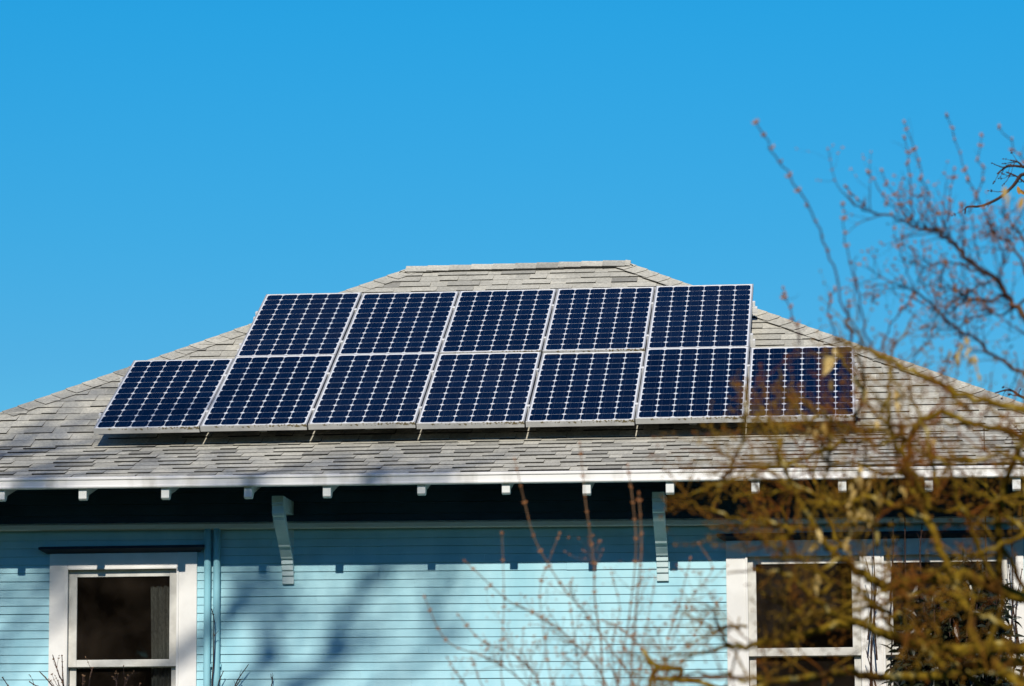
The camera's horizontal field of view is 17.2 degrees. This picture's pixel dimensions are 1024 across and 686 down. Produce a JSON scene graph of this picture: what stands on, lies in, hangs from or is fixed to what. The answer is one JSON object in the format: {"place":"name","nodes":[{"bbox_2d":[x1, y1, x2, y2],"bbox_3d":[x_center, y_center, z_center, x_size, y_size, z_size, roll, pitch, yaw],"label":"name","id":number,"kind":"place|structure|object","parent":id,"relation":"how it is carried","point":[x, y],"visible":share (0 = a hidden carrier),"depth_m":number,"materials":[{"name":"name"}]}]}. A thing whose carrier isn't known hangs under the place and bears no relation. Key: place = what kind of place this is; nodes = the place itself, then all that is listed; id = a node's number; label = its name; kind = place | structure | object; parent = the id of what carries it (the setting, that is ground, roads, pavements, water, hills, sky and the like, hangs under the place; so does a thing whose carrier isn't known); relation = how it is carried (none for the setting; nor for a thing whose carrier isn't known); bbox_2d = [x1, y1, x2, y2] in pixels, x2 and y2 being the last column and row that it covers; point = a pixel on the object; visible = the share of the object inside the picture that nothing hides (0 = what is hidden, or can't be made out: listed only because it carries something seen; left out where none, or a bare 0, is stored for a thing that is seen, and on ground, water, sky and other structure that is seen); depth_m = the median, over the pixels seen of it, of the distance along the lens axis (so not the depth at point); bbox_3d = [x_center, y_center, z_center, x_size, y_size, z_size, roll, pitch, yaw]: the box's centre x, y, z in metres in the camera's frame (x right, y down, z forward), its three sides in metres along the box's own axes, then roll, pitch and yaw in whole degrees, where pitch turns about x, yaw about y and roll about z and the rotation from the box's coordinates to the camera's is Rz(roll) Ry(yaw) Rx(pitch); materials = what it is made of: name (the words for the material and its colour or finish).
{"place":"outdoors","nodes":[
{"label":"outdoors","id":0,"kind":"place"},
{"bbox_2d":[0,0,1023,411],"label":"sky","id":1,"kind":"structure","parent":0,"point":[168,168],"materials":[{"name":"blue"}]},
{"bbox_2d":[880,548,1023,685],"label":"evergreen shrub","id":2,"kind":"object","parent":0,"point":[947,628],"visible":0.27,"depth_m":23.30,"materials":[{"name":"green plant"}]},
{"label":"ground","id":3,"kind":"structure","parent":0,"visible":0},
{"bbox_2d":[2,654,140,685],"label":"twiggy shrub","id":4,"kind":"object","parent":3,"relation":"on","point":[62,680],"visible":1,"depth_m":23.95,"materials":[{"name":"brown plant"}]},
{"bbox_2d":[211,609,272,685],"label":"bare vine","id":5,"kind":"object","parent":3,"relation":"on","point":[214,634],"visible":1,"depth_m":24.66,"materials":[{"name":"brown plant"}]},
{"bbox_2d":[0,260,1023,685],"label":"house","id":6,"kind":"structure","parent":3,"relation":"on","point":[310,556],"depth_m":24.72,"materials":[{"name":"wood"}]},
{"bbox_2d":[38,545,204,685],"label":"window","id":7,"kind":"structure","parent":6,"relation":"in","point":[134,607],"depth_m":24.93,"materials":[{"name":"white paint"}]},
{"bbox_2d":[96,400,859,433],"bbox_3d":[-0.277,0.550,25.470,5.773,0.192,0.111,-1,19,6],"label":"mounting rail","id":8,"kind":"object","parent":6,"relation":"attached to","point":[420,407],"visible":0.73,"depth_m":25.44,"materials":[{"name":"metal"}]},
{"bbox_2d":[93,358,233,433],"bbox_3d":[-2.672,0.403,26.118,0.805,0.046,1.578,-1,19,6],"label":"solar panel","id":9,"kind":"object","parent":8,"relation":"attached to","point":[163,396],"visible":1,"depth_m":26.02,"materials":[{"name":"blue glass"}]},
{"bbox_2d":[200,355,335,431],"bbox_3d":[-1.862,0.378,26.028,0.805,0.046,1.578,-1,19,6],"label":"solar panel","id":10,"kind":"object","parent":8,"relation":"attached to","point":[261,393],"visible":1,"depth_m":25.93,"materials":[{"name":"blue glass"}]},
{"bbox_2d":[308,353,438,429],"bbox_3d":[-1.049,0.361,25.951,0.805,0.046,1.578,-1,19,6],"label":"solar panel","id":11,"kind":"object","parent":8,"relation":"attached to","point":[369,391],"visible":1,"depth_m":25.85,"materials":[{"name":"blue glass"}]},
{"bbox_2d":[416,352,540,428],"bbox_3d":[-0.240,0.355,25.870,0.805,0.046,1.578,-1,19,6],"label":"solar panel","id":12,"kind":"object","parent":8,"relation":"attached to","point":[479,390],"visible":1,"depth_m":25.77,"materials":[{"name":"blue glass"}]},
{"bbox_2d":[526,351,644,426],"bbox_3d":[0.572,0.344,25.795,0.805,0.046,1.578,-1,19,6],"label":"solar panel","id":13,"kind":"object","parent":8,"relation":"attached to","point":[586,388],"visible":1,"depth_m":25.70,"materials":[{"name":"blue glass"}]},
{"bbox_2d":[746,346,855,422],"bbox_3d":[2.194,0.304,25.627,0.805,0.046,1.578,-1,19,6],"label":"solar panel","id":14,"kind":"object","parent":8,"relation":"attached to","point":[770,359],"visible":0.52,"depth_m":25.66,"materials":[{"name":"blue glass"}]},
{"bbox_2d":[118,363,859,385],"bbox_3d":[-0.204,0.285,26.243,5.773,0.192,0.111,-1,19,6],"label":"mounting rail","id":15,"kind":"object","parent":6,"relation":"attached to","point":[432,371],"visible":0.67,"depth_m":26.13,"materials":[{"name":"metal"}]},
{"bbox_2d":[635,346,748,423],"bbox_3d":[1.382,0.313,25.706,0.805,0.046,1.578,-1,19,6],"label":"solar panel","id":16,"kind":"object","parent":15,"relation":"on","point":[683,385],"visible":0.83,"depth_m":25.63,"materials":[{"name":"blue glass"}]},
{"bbox_2d":[237,333,754,351],"bbox_3d":[-0.137,0.037,26.967,4.143,0.192,0.111,-1,19,6],"label":"mounting rail","id":17,"kind":"object","parent":6,"relation":"attached to","point":[752,342],"visible":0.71,"depth_m":26.71,"materials":[{"name":"metal"}]},
{"bbox_2d":[235,292,361,356],"bbox_3d":[-1.723,-0.137,27.525,0.805,0.046,1.578,-1,19,6],"label":"solar panel","id":18,"kind":"object","parent":17,"relation":"attached to","point":[300,324],"visible":1,"depth_m":27.49,"materials":[{"name":"blue glass"}]},
{"bbox_2d":[338,291,458,354],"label":"solar panel","id":19,"kind":"object","parent":17,"relation":"attached to","point":[399,322],"visible":1,"depth_m":27.42,"materials":[{"name":"blue glass"}]},
{"bbox_2d":[439,289,556,355],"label":"solar panel","id":20,"kind":"object","parent":17,"relation":"attached to","point":[490,321],"visible":1,"depth_m":27.32,"materials":[{"name":"blue glass"}]},
{"bbox_2d":[646,284,753,350],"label":"solar panel","id":21,"kind":"object","parent":17,"relation":"attached to","point":[690,316],"visible":1,"depth_m":27.17,"materials":[{"name":"blue glass"}]},
{"bbox_2d":[253,301,756,319],"bbox_3d":[-0.064,-0.228,27.740,4.143,0.192,0.111,-1,19,6],"label":"mounting rail","id":22,"kind":"object","parent":6,"relation":"attached to","point":[754,309],"visible":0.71,"depth_m":27.49,"materials":[{"name":"metal"}]},
{"bbox_2d":[543,287,654,352],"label":"solar panel","id":23,"kind":"object","parent":22,"relation":"attached to","point":[616,319],"visible":1,"depth_m":27.22,"materials":[{"name":"blue glass"}]},
{"bbox_2d":[717,529,1023,685],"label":"window","id":24,"kind":"structure","parent":6,"relation":"in","point":[738,595],"depth_m":24.39,"materials":[{"name":"white paint"}]},
{"bbox_2d":[423,441,727,685],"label":"budding shrub","id":25,"kind":"object","parent":3,"relation":"on","point":[680,669],"visible":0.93,"depth_m":9.57,"materials":[{"name":"brown plant"}]},
{"bbox_2d":[596,113,1023,685],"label":"mossy tree","id":26,"kind":"object","parent":3,"relation":"on","point":[984,650],"visible":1,"depth_m":8.16,"materials":[{"name":"brown plant"}]},
{"bbox_2d":[951,152,1023,465],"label":"bare sapling","id":27,"kind":"object","parent":3,"relation":"on","point":[1016,181],"visible":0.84,"depth_m":17.00,"materials":[{"name":"orange plant"}]}
]}

